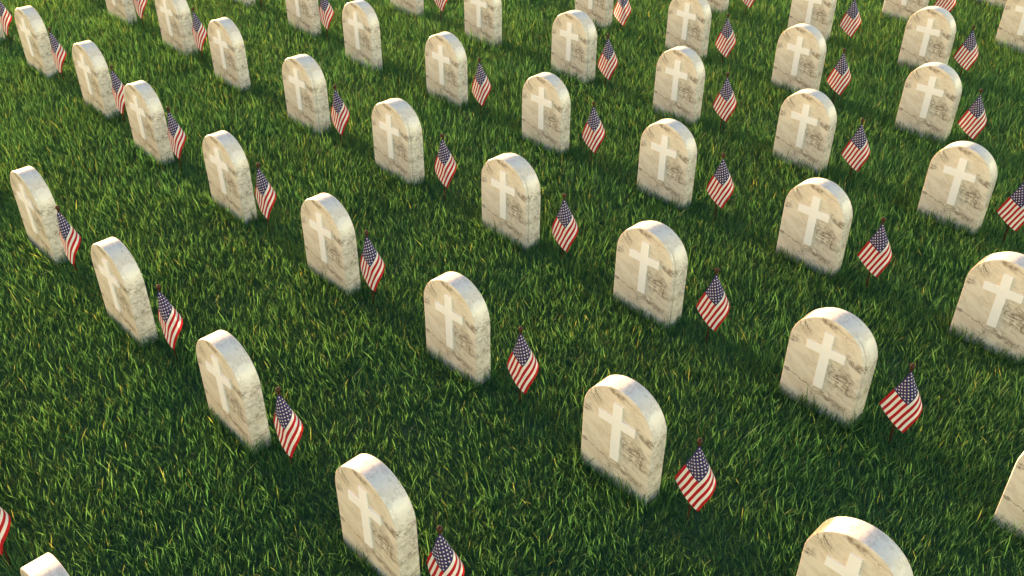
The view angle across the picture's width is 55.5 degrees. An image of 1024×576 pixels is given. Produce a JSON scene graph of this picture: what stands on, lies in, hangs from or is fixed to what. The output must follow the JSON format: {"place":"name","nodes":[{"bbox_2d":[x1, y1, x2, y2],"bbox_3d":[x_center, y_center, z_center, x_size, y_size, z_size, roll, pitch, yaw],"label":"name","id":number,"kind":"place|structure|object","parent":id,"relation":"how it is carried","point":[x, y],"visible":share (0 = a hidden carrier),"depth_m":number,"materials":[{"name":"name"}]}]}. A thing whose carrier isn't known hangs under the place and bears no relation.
{"place":"outdoors","nodes":[
{"label":"outdoors","id":0,"kind":"place"},
{"bbox_2d":[0,0,1023,575],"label":"ground","id":1,"kind":"structure","parent":0,"point":[668,532],"depth_m":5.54,"materials":[{"name":"green plant"}]},
{"bbox_2d":[0,22,5,41],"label":"headstone","id":2,"kind":"object","parent":1,"relation":"on","point":[1,32],"visible":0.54,"depth_m":9.83,"materials":[{"name":"stone"}]},
{"bbox_2d":[0,507,11,564],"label":"flag","id":3,"kind":"object","parent":1,"relation":"on","point":[5,520],"visible":0.96,"depth_m":4.29,"materials":[{"name":"multicoloured fabric"}]},
{"bbox_2d":[0,1,11,46],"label":"flag","id":4,"kind":"object","parent":1,"relation":"on","point":[5,17],"visible":0.97,"depth_m":9.55,"materials":[{"name":"multicoloured fabric"}]},
{"bbox_2d":[14,5,57,78],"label":"headstone","id":5,"kind":"object","parent":1,"relation":"on","point":[33,35],"visible":0.94,"depth_m":8.96,"materials":[{"name":"stone"}]},
{"bbox_2d":[10,166,67,264],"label":"headstone","id":6,"kind":"object","parent":1,"relation":"on","point":[35,201],"visible":0.89,"depth_m":6.38,"materials":[{"name":"stone"}]},
{"bbox_2d":[20,553,68,575],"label":"headstone","id":7,"kind":"object","parent":1,"relation":"on","point":[47,564],"visible":1,"depth_m":3.73,"materials":[{"name":"stone"}]},
{"bbox_2d":[48,27,65,81],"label":"flag","id":8,"kind":"object","parent":1,"relation":"on","point":[58,51],"visible":0.99,"depth_m":8.77,"materials":[{"name":"multicoloured fabric"}]},
{"bbox_2d":[55,205,80,274],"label":"flag","id":9,"kind":"object","parent":1,"relation":"on","point":[70,237],"visible":0.98,"depth_m":6.20,"materials":[{"name":"multicoloured fabric"}]},
{"bbox_2d":[72,40,119,118],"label":"headstone","id":10,"kind":"object","parent":1,"relation":"on","point":[93,74],"visible":0.93,"depth_m":8.26,"materials":[{"name":"stone"}]},
{"bbox_2d":[109,65,125,124],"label":"flag","id":11,"kind":"object","parent":1,"relation":"on","point":[118,86],"visible":0.91,"depth_m":8.05,"materials":[{"name":"multicoloured fabric"}]},
{"bbox_2d":[105,0,136,24],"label":"headstone","id":12,"kind":"object","parent":1,"relation":"on","point":[125,8],"visible":0.58,"depth_m":10.22,"materials":[{"name":"stone"}]},
{"bbox_2d":[91,237,158,346],"bbox_3d":[-2.323,0.043,5.821,0.432,0.734,0.117,30,45,35],"label":"headstone","id":13,"kind":"object","parent":1,"relation":"on","point":[122,287],"visible":0.96,"depth_m":5.68,"materials":[{"name":"stone"}]},
{"bbox_2d":[133,0,146,25],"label":"flag","id":14,"kind":"object","parent":1,"relation":"on","point":[140,5],"visible":0.97,"depth_m":9.97,"materials":[{"name":"multicoloured fabric"}]},
{"bbox_2d":[124,80,174,165],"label":"headstone","id":15,"kind":"object","parent":1,"relation":"on","point":[146,117],"visible":0.92,"depth_m":7.57,"materials":[{"name":"stone"}]},
{"bbox_2d":[156,284,182,361],"bbox_3d":[-1.962,0.256,5.588,0.202,0.666,0.095,13,37,18],"label":"flag","id":16,"kind":"object","parent":1,"relation":"on","point":[170,319],"visible":0.98,"depth_m":5.49,"materials":[{"name":"multicoloured fabric"}]},
{"bbox_2d":[166,107,185,171],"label":"flag","id":17,"kind":"object","parent":1,"relation":"on","point":[177,136],"visible":0.98,"depth_m":7.41,"materials":[{"name":"multicoloured fabric"}]},
{"bbox_2d":[155,0,197,57],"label":"headstone","id":18,"kind":"object","parent":1,"relation":"on","point":[175,21],"visible":0.82,"depth_m":9.43,"materials":[{"name":"stone"}]},
{"bbox_2d":[192,7,206,59],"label":"flag","id":19,"kind":"object","parent":1,"relation":"on","point":[199,32],"visible":0.98,"depth_m":9.22,"materials":[{"name":"multicoloured fabric"}]},
{"bbox_2d":[202,130,256,223],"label":"headstone","id":20,"kind":"object","parent":1,"relation":"on","point":[228,170],"visible":0.95,"depth_m":6.86,"materials":[{"name":"stone"}]},
{"bbox_2d":[208,17,251,91],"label":"headstone","id":21,"kind":"object","parent":1,"relation":"on","point":[227,49],"visible":0.94,"depth_m":8.74,"materials":[{"name":"stone"}]},
{"bbox_2d":[196,330,270,453],"bbox_3d":[-1.462,0.558,5.093,0.432,0.734,0.117,30,45,35],"label":"headstone","id":22,"kind":"object","parent":1,"relation":"on","point":[232,387],"visible":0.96,"depth_m":4.95,"materials":[{"name":"stone"}]},
{"bbox_2d":[235,0,255,7],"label":"headstone","id":23,"kind":"object","parent":1,"relation":"on","point":[246,2],"visible":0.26,"depth_m":10.71,"materials":[{"name":"stone"}]},
{"bbox_2d":[255,163,275,231],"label":"flag","id":24,"kind":"object","parent":1,"relation":"on","point":[265,193],"visible":1,"depth_m":6.68,"materials":[{"name":"multicoloured fabric"}]},
{"bbox_2d":[273,387,302,468],"bbox_3d":[-1.128,0.754,4.882,0.202,0.666,0.095,13,37,18],"label":"flag","id":25,"kind":"object","parent":1,"relation":"on","point":[288,424],"visible":0.99,"depth_m":4.79,"materials":[{"name":"multicoloured fabric"}]},
{"bbox_2d":[285,0,321,37],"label":"headstone","id":26,"kind":"object","parent":1,"relation":"on","point":[303,14],"visible":0.74,"depth_m":9.95,"materials":[{"name":"stone"}]},
{"bbox_2d":[282,54,330,134],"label":"headstone","id":27,"kind":"object","parent":1,"relation":"on","point":[305,89],"visible":0.91,"depth_m":8.03,"materials":[{"name":"stone"}]},
{"bbox_2d":[319,0,333,37],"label":"flag","id":28,"kind":"object","parent":1,"relation":"on","point":[326,12],"visible":0.99,"depth_m":9.72,"materials":[{"name":"multicoloured fabric"}]},
{"bbox_2d":[301,193,360,296],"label":"headstone","id":29,"kind":"object","parent":1,"relation":"on","point":[329,238],"visible":0.93,"depth_m":6.14,"materials":[{"name":"stone"}]},
{"bbox_2d":[331,84,349,146],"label":"flag","id":30,"kind":"object","parent":1,"relation":"on","point":[340,114],"visible":1,"depth_m":7.76,"materials":[{"name":"multicoloured fabric"}]},
{"bbox_2d":[342,0,382,71],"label":"headstone","id":31,"kind":"object","parent":1,"relation":"on","point":[361,31],"visible":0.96,"depth_m":9.15,"materials":[{"name":"stone"}]},
{"bbox_2d":[360,230,384,302],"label":"flag","id":32,"kind":"object","parent":1,"relation":"on","point":[372,265],"visible":1,"depth_m":5.97,"materials":[{"name":"multicoloured fabric"}]},
{"bbox_2d":[335,453,419,575],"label":"headstone","id":33,"kind":"object","parent":1,"relation":"on","point":[378,518],"visible":0.98,"depth_m":4.22,"materials":[{"name":"stone"}]},
{"bbox_2d":[372,98,424,186],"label":"headstone","id":34,"kind":"object","parent":1,"relation":"on","point":[397,135],"visible":0.94,"depth_m":7.32,"materials":[{"name":"stone"}]},
{"bbox_2d":[391,0,423,17],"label":"headstone","id":35,"kind":"object","parent":1,"relation":"on","point":[414,6],"visible":0.48,"depth_m":10.47,"materials":[{"name":"stone"}]},
{"bbox_2d":[434,0,446,21],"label":"flag","id":36,"kind":"object","parent":1,"relation":"on","point":[440,4],"visible":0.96,"depth_m":10.23,"materials":[{"name":"multicoloured fabric"}]},
{"bbox_2d":[427,525,463,575],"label":"flag","id":37,"kind":"object","parent":1,"relation":"on","point":[443,558],"visible":1,"depth_m":4.07,"materials":[{"name":"multicoloured fabric"}]},
{"bbox_2d":[435,133,456,199],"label":"flag","id":38,"kind":"object","parent":1,"relation":"on","point":[445,166],"visible":0.99,"depth_m":7.06,"materials":[{"name":"multicoloured fabric"}]},
{"bbox_2d":[425,32,467,109],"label":"headstone","id":39,"kind":"object","parent":1,"relation":"on","point":[446,63],"visible":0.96,"depth_m":8.47,"materials":[{"name":"stone"}]},
{"bbox_2d":[424,272,490,386],"bbox_3d":[-0.314,0.251,5.535,0.432,0.734,0.117,30,45,35],"label":"headstone","id":40,"kind":"object","parent":1,"relation":"on","point":[457,320],"visible":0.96,"depth_m":5.42,"materials":[{"name":"stone"}]},
{"bbox_2d":[472,57,490,114],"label":"flag","id":41,"kind":"object","parent":1,"relation":"on","point":[481,86],"visible":0.99,"depth_m":8.23,"materials":[{"name":"multicoloured fabric"}]},
{"bbox_2d":[464,0,501,47],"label":"headstone","id":42,"kind":"object","parent":1,"relation":"on","point":[482,17],"visible":0.76,"depth_m":9.69,"materials":[{"name":"stone"}]},
{"bbox_2d":[481,153,540,250],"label":"headstone","id":43,"kind":"object","parent":1,"relation":"on","point":[511,191],"visible":0.94,"depth_m":6.59,"materials":[{"name":"stone"}]},
{"bbox_2d":[507,326,538,405],"bbox_3d":[0.049,0.477,5.283,0.202,0.666,0.095,13,37,18],"label":"flag","id":44,"kind":"object","parent":1,"relation":"on","point":[522,365],"visible":0.98,"depth_m":5.20,"materials":[{"name":"multicoloured fabric"}]},
{"bbox_2d":[522,72,570,155],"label":"headstone","id":45,"kind":"object","parent":1,"relation":"on","point":[546,106],"visible":0.95,"depth_m":7.75,"materials":[{"name":"stone"}]},
{"bbox_2d":[551,193,577,260],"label":"flag","id":46,"kind":"object","parent":1,"relation":"on","point":[564,230],"visible":0.98,"depth_m":6.36,"materials":[{"name":"multicoloured fabric"}]},
{"bbox_2d":[551,10,596,83],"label":"headstone","id":47,"kind":"object","parent":1,"relation":"on","point":[574,40],"visible":0.91,"depth_m":8.94,"materials":[{"name":"stone"}]},
{"bbox_2d":[582,101,604,163],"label":"flag","id":48,"kind":"object","parent":1,"relation":"on","point":[593,134],"visible":0.99,"depth_m":7.53,"materials":[{"name":"multicoloured fabric"}]},
{"bbox_2d":[575,0,612,28],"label":"headstone","id":49,"kind":"object","parent":1,"relation":"on","point":[601,11],"visible":0.48,"depth_m":10.17,"materials":[{"name":"stone"}]},
{"bbox_2d":[598,33,617,89],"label":"flag","id":50,"kind":"object","parent":1,"relation":"on","point":[607,63],"visible":1,"depth_m":8.70,"materials":[{"name":"multicoloured fabric"}]},
{"bbox_2d":[613,0,631,36],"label":"flag","id":51,"kind":"object","parent":1,"relation":"on","point":[622,10],"visible":0.98,"depth_m":9.86,"materials":[{"name":"multicoloured fabric"}]},
{"bbox_2d":[581,375,666,504],"bbox_3d":[0.543,0.763,4.811,0.432,0.734,0.117,30,45,35],"label":"headstone","id":52,"kind":"object","parent":1,"relation":"on","point":[624,430],"visible":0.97,"depth_m":4.70,"materials":[{"name":"stone"}]},
{"bbox_2d":[613,220,687,328],"bbox_3d":[0.846,-0.063,5.992,0.443,0.736,0.139,30,45,35],"label":"headstone","id":53,"kind":"object","parent":1,"relation":"on","point":[651,266],"visible":0.94,"depth_m":5.88,"materials":[{"name":"stone"}]},
{"bbox_2d":[637,118,696,209],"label":"headstone","id":54,"kind":"object","parent":1,"relation":"on","point":[667,158],"visible":0.96,"depth_m":7.06,"materials":[{"name":"stone"}]},
{"bbox_2d":[652,46,704,124],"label":"headstone","id":55,"kind":"object","parent":1,"relation":"on","point":[679,79],"visible":0.88,"depth_m":8.22,"materials":[{"name":"stone"}]},
{"bbox_2d":[665,0,710,59],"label":"headstone","id":56,"kind":"object","parent":1,"relation":"on","point":[688,23],"visible":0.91,"depth_m":9.40,"materials":[{"name":"stone"}]},
{"bbox_2d":[675,438,715,521],"bbox_3d":[0.856,0.958,4.601,0.202,0.666,0.095,13,37,18],"label":"flag","id":57,"kind":"object","parent":1,"relation":"on","point":[695,479],"visible":0.99,"depth_m":4.52,"materials":[{"name":"multicoloured fabric"}]},
{"bbox_2d":[696,268,729,343],"bbox_3d":[1.175,0.159,5.743,0.202,0.666,0.095,13,37,18],"label":"flag","id":58,"kind":"object","parent":1,"relation":"on","point":[713,306],"visible":0.99,"depth_m":5.66,"materials":[{"name":"multicoloured fabric"}]},
{"bbox_2d":[707,0,728,15],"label":"headstone","id":59,"kind":"object","parent":1,"relation":"on","point":[722,5],"visible":0.3,"depth_m":10.55,"materials":[{"name":"stone"}]},
{"bbox_2d":[706,153,733,220],"bbox_3d":[1.468,-0.662,6.915,0.202,0.666,0.095,13,37,18],"label":"flag","id":60,"kind":"object","parent":1,"relation":"on","point":[720,187],"visible":0.98,"depth_m":6.84,"materials":[{"name":"multicoloured fabric"}]},
{"bbox_2d":[713,72,736,130],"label":"flag","id":61,"kind":"object","parent":1,"relation":"on","point":[724,103],"visible":1,"depth_m":8.00,"materials":[{"name":"multicoloured fabric"}]},
{"bbox_2d":[715,13,735,64],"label":"flag","id":62,"kind":"object","parent":1,"relation":"on","point":[725,42],"visible":1,"depth_m":9.14,"materials":[{"name":"multicoloured fabric"}]},
{"bbox_2d":[742,0,754,16],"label":"flag","id":63,"kind":"object","parent":1,"relation":"on","point":[748,3],"visible":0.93,"depth_m":10.36,"materials":[{"name":"multicoloured fabric"}]},
{"bbox_2d":[770,23,825,93],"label":"headstone","id":64,"kind":"object","parent":1,"relation":"on","point":[800,56],"visible":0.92,"depth_m":8.68,"materials":[{"name":"stone"}]},
{"bbox_2d":[772,89,836,174],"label":"headstone","id":65,"kind":"object","parent":1,"relation":"on","point":[806,125],"visible":0.94,"depth_m":7.51,"materials":[{"name":"stone"}]},
{"bbox_2d":[787,0,836,41],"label":"headstone","id":66,"kind":"object","parent":1,"relation":"on","point":[818,15],"visible":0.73,"depth_m":9.81,"materials":[{"name":"stone"}]},
{"bbox_2d":[775,178,852,278],"bbox_3d":[1.996,-0.374,6.440,0.432,0.734,0.117,30,45,35],"label":"headstone","id":67,"kind":"object","parent":1,"relation":"on","point":[816,220],"visible":0.94,"depth_m":6.34,"materials":[{"name":"stone"}]},
{"bbox_2d":[779,307,877,427],"bbox_3d":[1.706,0.447,5.269,0.443,0.736,0.139,30,45,35],"label":"headstone","id":68,"kind":"object","parent":1,"relation":"on","point":[831,357],"visible":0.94,"depth_m":5.16,"materials":[{"name":"stone"}]},
{"bbox_2d":[826,48,850,103],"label":"flag","id":69,"kind":"object","parent":1,"relation":"on","point":[838,79],"visible":0.99,"depth_m":8.45,"materials":[{"name":"multicoloured fabric"}]},
{"bbox_2d":[839,0,860,45],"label":"flag","id":70,"kind":"object","parent":1,"relation":"on","point":[850,23],"visible":0.98,"depth_m":9.60,"materials":[{"name":"multicoloured fabric"}]},
{"bbox_2d":[796,516,912,575],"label":"headstone","id":71,"kind":"object","parent":1,"relation":"on","point":[842,546],"visible":1,"depth_m":3.91,"materials":[{"name":"stone"}]},
{"bbox_2d":[841,118,869,180],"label":"flag","id":72,"kind":"object","parent":1,"relation":"on","point":[855,153],"visible":0.98,"depth_m":7.30,"materials":[{"name":"multicoloured fabric"}]},
{"bbox_2d":[858,217,891,287],"bbox_3d":[2.304,-0.164,6.209,0.202,0.666,0.095,13,37,18],"label":"flag","id":73,"kind":"object","parent":1,"relation":"on","point":[875,254],"visible":1,"depth_m":6.14,"materials":[{"name":"multicoloured fabric"}]},
{"bbox_2d":[879,363,921,443],"bbox_3d":[2.004,0.653,5.043,0.202,0.666,0.095,13,37,18],"label":"flag","id":74,"kind":"object","parent":1,"relation":"on","point":[901,404],"visible":0.98,"depth_m":4.97,"materials":[{"name":"multicoloured fabric"}]},
{"bbox_2d":[882,0,928,21],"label":"headstone","id":75,"kind":"object","parent":1,"relation":"on","point":[904,8],"visible":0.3,"depth_m":10.37,"materials":[{"name":"stone"}]},
{"bbox_2d":[898,6,955,70],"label":"headstone","id":76,"kind":"object","parent":1,"relation":"on","point":[929,34],"visible":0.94,"depth_m":9.06,"materials":[{"name":"stone"}]},
{"bbox_2d":[895,62,961,143],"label":"headstone","id":77,"kind":"object","parent":1,"relation":"on","point":[931,95],"visible":0.94,"depth_m":7.96,"materials":[{"name":"stone"}]},
{"bbox_2d":[934,0,955,12],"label":"flag","id":78,"kind":"object","parent":1,"relation":"on","point":[948,5],"visible":0.69,"depth_m":10.10,"materials":[{"name":"multicoloured fabric"}]},
{"bbox_2d":[916,141,997,235],"bbox_3d":[3.145,-0.679,6.881,0.432,0.734,0.117,30,45,35],"label":"headstone","id":79,"kind":"object","parent":1,"relation":"on","point":[960,180],"visible":0.91,"depth_m":6.79,"materials":[{"name":"stone"}]},
{"bbox_2d":[953,25,978,77],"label":"flag","id":80,"kind":"object","parent":1,"relation":"on","point":[965,56],"visible":0.98,"depth_m":8.91,"materials":[{"name":"multicoloured fabric"}]},
{"bbox_2d":[958,89,986,140],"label":"flag","id":81,"kind":"object","parent":1,"relation":"on","point":[972,122],"visible":0.98,"depth_m":7.75,"materials":[{"name":"multicoloured fabric"}]},
{"bbox_2d":[949,252,1023,363],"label":"headstone","id":82,"kind":"object","parent":1,"relation":"on","point":[991,299],"visible":0.92,"depth_m":5.66,"materials":[{"name":"stone"}]},
{"bbox_2d":[971,0,1007,8],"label":"headstone","id":83,"kind":"object","parent":1,"relation":"on","point":[1003,2],"visible":0.05,"depth_m":10.77,"materials":[{"name":"stone"}]},
{"bbox_2d":[992,452,1023,540],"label":"headstone","id":84,"kind":"object","parent":1,"relation":"on","point":[1010,509],"visible":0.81,"depth_m":4.59,"materials":[{"name":"stone"}]},
{"bbox_2d":[994,0,1023,53],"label":"headstone","id":85,"kind":"object","parent":1,"relation":"on","point":[1011,28],"visible":0.82,"depth_m":9.64,"materials":[{"name":"stone"}]},
{"bbox_2d":[997,181,1023,242],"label":"flag","id":86,"kind":"object","parent":1,"relation":"on","point":[1010,210],"visible":0.99,"depth_m":6.62,"materials":[{"name":"multicoloured fabric"}]}
]}

